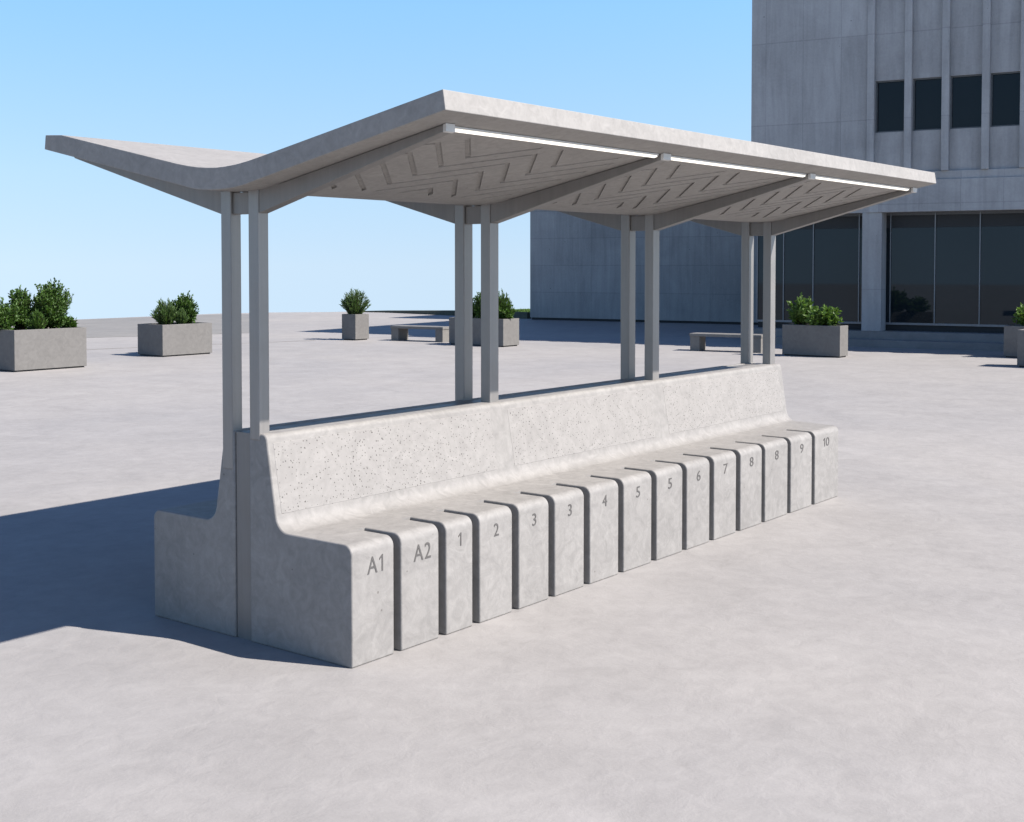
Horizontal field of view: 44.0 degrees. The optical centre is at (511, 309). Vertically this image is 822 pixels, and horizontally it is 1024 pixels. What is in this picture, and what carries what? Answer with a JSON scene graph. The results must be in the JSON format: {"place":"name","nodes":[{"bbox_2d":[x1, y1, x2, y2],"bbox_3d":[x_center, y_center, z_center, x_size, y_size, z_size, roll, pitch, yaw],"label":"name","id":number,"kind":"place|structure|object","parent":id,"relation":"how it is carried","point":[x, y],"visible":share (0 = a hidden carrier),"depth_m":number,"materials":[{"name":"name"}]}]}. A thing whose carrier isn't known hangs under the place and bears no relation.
{"place":"outdoors","nodes":[
{"label":"outdoors","id":0,"kind":"place"},
{"bbox_2d":[11,314,248,337],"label":"path","id":1,"kind":"structure","parent":0,"point":[117,327],"depth_m":35.27,"materials":[{"name":"concrete"}]},
{"bbox_2d":[0,0,751,318],"label":"sky","id":2,"kind":"structure","parent":0,"point":[253,76],"materials":[{"name":"blue"}]},
{"bbox_2d":[365,310,530,318],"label":"wall","id":3,"kind":"structure","parent":0,"point":[523,315],"depth_m":42.47,"materials":[{"name":"concrete"}]},
{"bbox_2d":[0,312,1023,821],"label":"plaza","id":4,"kind":"structure","parent":0,"point":[852,650],"depth_m":5.42,"materials":[{"name":"concrete"}]},
{"bbox_2d":[0,327,86,371],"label":"planter","id":5,"kind":"object","parent":4,"relation":"on","point":[23,350],"visible":0.89,"depth_m":19.80,"materials":[{"name":"concrete"}]},
{"bbox_2d":[0,297,20,329],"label":"shrub","id":6,"kind":"object","parent":5,"relation":"on","point":[9,318],"visible":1,"depth_m":19.66,"materials":[{"name":"green plant"}]},
{"bbox_2d":[8,285,33,329],"bbox_3d":[-7.782,-0.035,20.122,0.507,0.736,0.464,1,2,37],"label":"shrub","id":7,"kind":"object","parent":5,"relation":"on","point":[23,301],"visible":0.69,"depth_m":20.00,"materials":[{"name":"green plant"}]},
{"bbox_2d":[24,309,48,328],"bbox_3d":[-7.457,0.163,19.911,0.350,0.378,0.382,1,2,18],"label":"shrub","id":8,"kind":"object","parent":5,"relation":"on","point":[35,320],"visible":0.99,"depth_m":19.85,"materials":[{"name":"green plant"}]},
{"bbox_2d":[30,277,73,328],"bbox_3d":[-7.410,-0.098,20.352,0.702,0.849,0.740,1,2,37],"label":"shrub","id":9,"kind":"object","parent":5,"relation":"on","point":[51,301],"visible":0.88,"depth_m":20.22,"materials":[{"name":"green plant"}]},
{"bbox_2d":[60,316,77,327],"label":"shrub","id":10,"kind":"object","parent":5,"relation":"in","point":[69,321],"visible":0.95,"depth_m":20.34,"materials":[{"name":"green plant"}]},
{"bbox_2d":[138,322,211,356],"bbox_3d":[-6.196,0.543,23.331,0.730,0.576,1.115,1,2,37],"label":"planter","id":11,"kind":"object","parent":4,"relation":"on","point":[159,340],"visible":0.94,"depth_m":22.99,"materials":[{"name":"concrete"}]},
{"bbox_2d":[150,298,178,324],"bbox_3d":[-6.308,0.040,23.086,0.553,0.546,0.532,0,2,8],"label":"shrub","id":12,"kind":"object","parent":11,"relation":"on","point":[164,312],"visible":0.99,"depth_m":23.00,"materials":[{"name":"green plant"}]},
{"bbox_2d":[176,307,188,323],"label":"shrub","id":13,"kind":"object","parent":11,"relation":"on","point":[183,318],"visible":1,"depth_m":23.11,"materials":[{"name":"green plant"}]},
{"bbox_2d":[171,290,198,323],"bbox_3d":[-6.058,-0.030,23.527,0.595,0.659,0.549,0,2,2],"label":"shrub","id":14,"kind":"object","parent":11,"relation":"on","point":[186,303],"visible":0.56,"depth_m":23.40,"materials":[{"name":"green plant"}]},
{"bbox_2d":[342,314,368,339],"bbox_3d":[-3.462,0.385,28.031,0.420,0.571,0.425,1,2,37],"label":"planter","id":15,"kind":"object","parent":4,"relation":"on","point":[355,326],"visible":0.93,"depth_m":27.88,"materials":[{"name":"concrete"}]},
{"bbox_2d":[339,289,370,313],"bbox_3d":[-3.464,-0.180,28.028,0.781,0.671,0.703,1,2,37],"label":"shrub","id":16,"kind":"object","parent":15,"relation":"on","point":[352,303],"visible":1,"depth_m":27.94,"materials":[{"name":"green plant"}]},
{"bbox_2d":[390,325,448,341],"bbox_3d":[-1.966,0.524,27.571,1.360,0.325,0.420,1,2,29],"label":"stone bench","id":17,"kind":"object","parent":4,"relation":"on","point":[399,332],"visible":0.88,"depth_m":27.43,"materials":[{"name":"concrete"}]},
{"bbox_2d":[449,317,518,346],"bbox_3d":[-0.581,0.455,26.095,1.430,0.563,0.530,1,2,37],"label":"planter","id":18,"kind":"object","parent":4,"relation":"on","point":[508,332],"visible":0.63,"depth_m":25.77,"materials":[{"name":"concrete"}]},
{"bbox_2d":[473,292,480,317],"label":"shrub","id":19,"kind":"object","parent":18,"relation":"on","point":[477,304],"visible":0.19,"depth_m":25.97,"materials":[{"name":"green plant"}]},
{"bbox_2d":[498,288,512,315],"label":"shrub","id":20,"kind":"object","parent":18,"relation":"in","point":[502,302],"visible":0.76,"depth_m":25.72,"materials":[{"name":"green plant"}]},
{"bbox_2d":[498,305,515,318],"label":"shrub","id":21,"kind":"object","parent":18,"relation":"on","point":[508,315],"visible":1,"depth_m":25.65,"materials":[{"name":"green plant"}]},
{"bbox_2d":[45,89,935,667],"bbox_3d":[0.322,0.243,7.394,2.529,2.261,5.139,1,2,37],"label":"bus shelter","id":22,"kind":"object","parent":4,"relation":"on","point":[353,541],"visible":1,"depth_m":6.03,"materials":[{"name":"concrete"}]},
{"bbox_2d":[689,332,762,352],"bbox_3d":[4.129,0.632,24.230,1.420,0.335,0.400,1,2,28],"label":"stone bench","id":23,"kind":"object","parent":4,"relation":"on","point":[697,341],"visible":0.73,"depth_m":24.26,"materials":[{"name":"concrete"}]},
{"bbox_2d":[782,324,847,357],"bbox_3d":[5.479,0.561,22.939,1.110,0.565,0.360,1,2,37],"label":"planter","id":24,"kind":"object","parent":4,"relation":"on","point":[815,340],"visible":0.98,"depth_m":22.75,"materials":[{"name":"concrete"}]},
{"bbox_2d":[786,292,816,324],"bbox_3d":[5.275,0.017,23.079,0.572,0.680,0.542,1,2,37],"label":"shrub","id":25,"kind":"object","parent":24,"relation":"on","point":[799,309],"visible":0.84,"depth_m":22.98,"materials":[{"name":"green plant"}]},
{"bbox_2d":[804,304,843,325],"bbox_3d":[5.654,0.116,22.834,0.679,0.452,0.736,1,2,37],"label":"shrub","id":26,"kind":"object","parent":24,"relation":"on","point":[826,316],"visible":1,"depth_m":22.70,"materials":[{"name":"green plant"}]},
{"bbox_2d":[1004,325,1023,357],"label":"planter","id":27,"kind":"object","parent":4,"relation":"on","point":[1010,341],"visible":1,"depth_m":22.52,"materials":[{"name":"concrete"}]},
{"bbox_2d":[1012,302,1023,325],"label":"shrub","id":28,"kind":"object","parent":27,"relation":"in","point":[1019,315],"visible":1,"depth_m":22.52,"materials":[{"name":"green plant"}]},
{"bbox_2d":[1017,329,1023,366],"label":"planter","id":29,"kind":"object","parent":4,"relation":"on","point":[1020,347],"visible":1,"depth_m":20.41,"materials":[{"name":"concrete"}]},
{"bbox_2d":[515,308,529,311],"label":"grass","id":30,"kind":"structure","parent":0,"point":[520,310],"depth_m":54.74,"materials":[{"name":"green plant"}]},
{"bbox_2d":[530,0,1023,351],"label":"office building","id":31,"kind":"structure","parent":0,"point":[936,87],"depth_m":25.74,"materials":[{"name":"concrete"}]},
{"bbox_2d":[876,80,903,132],"bbox_3d":[7.658,-4.095,25.609,0.593,1.036,0.100,1,2,29],"label":"window","id":32,"kind":"structure","parent":31,"relation":"in","point":[889,94],"depth_m":25.62,"materials":[{"name":"black glass"}]},
{"bbox_2d":[913,77,941,130],"bbox_3d":[8.293,-4.082,25.249,0.574,1.036,0.100,1,2,29],"label":"window","id":33,"kind":"structure","parent":31,"relation":"in","point":[927,92],"depth_m":25.26,"materials":[{"name":"black glass"}]},
{"bbox_2d":[950,74,981,128],"bbox_3d":[8.930,-4.070,24.889,0.608,1.036,0.100,1,2,29],"label":"window","id":34,"kind":"structure","parent":31,"relation":"in","point":[966,90],"depth_m":24.89,"materials":[{"name":"black glass"}]},
{"bbox_2d":[990,71,1019,126],"bbox_3d":[9.561,-4.058,24.532,0.551,1.036,0.100,1,2,29],"label":"window","id":35,"kind":"structure","parent":31,"relation":"in","point":[1005,87],"depth_m":24.54,"materials":[{"name":"black glass"}]}
]}

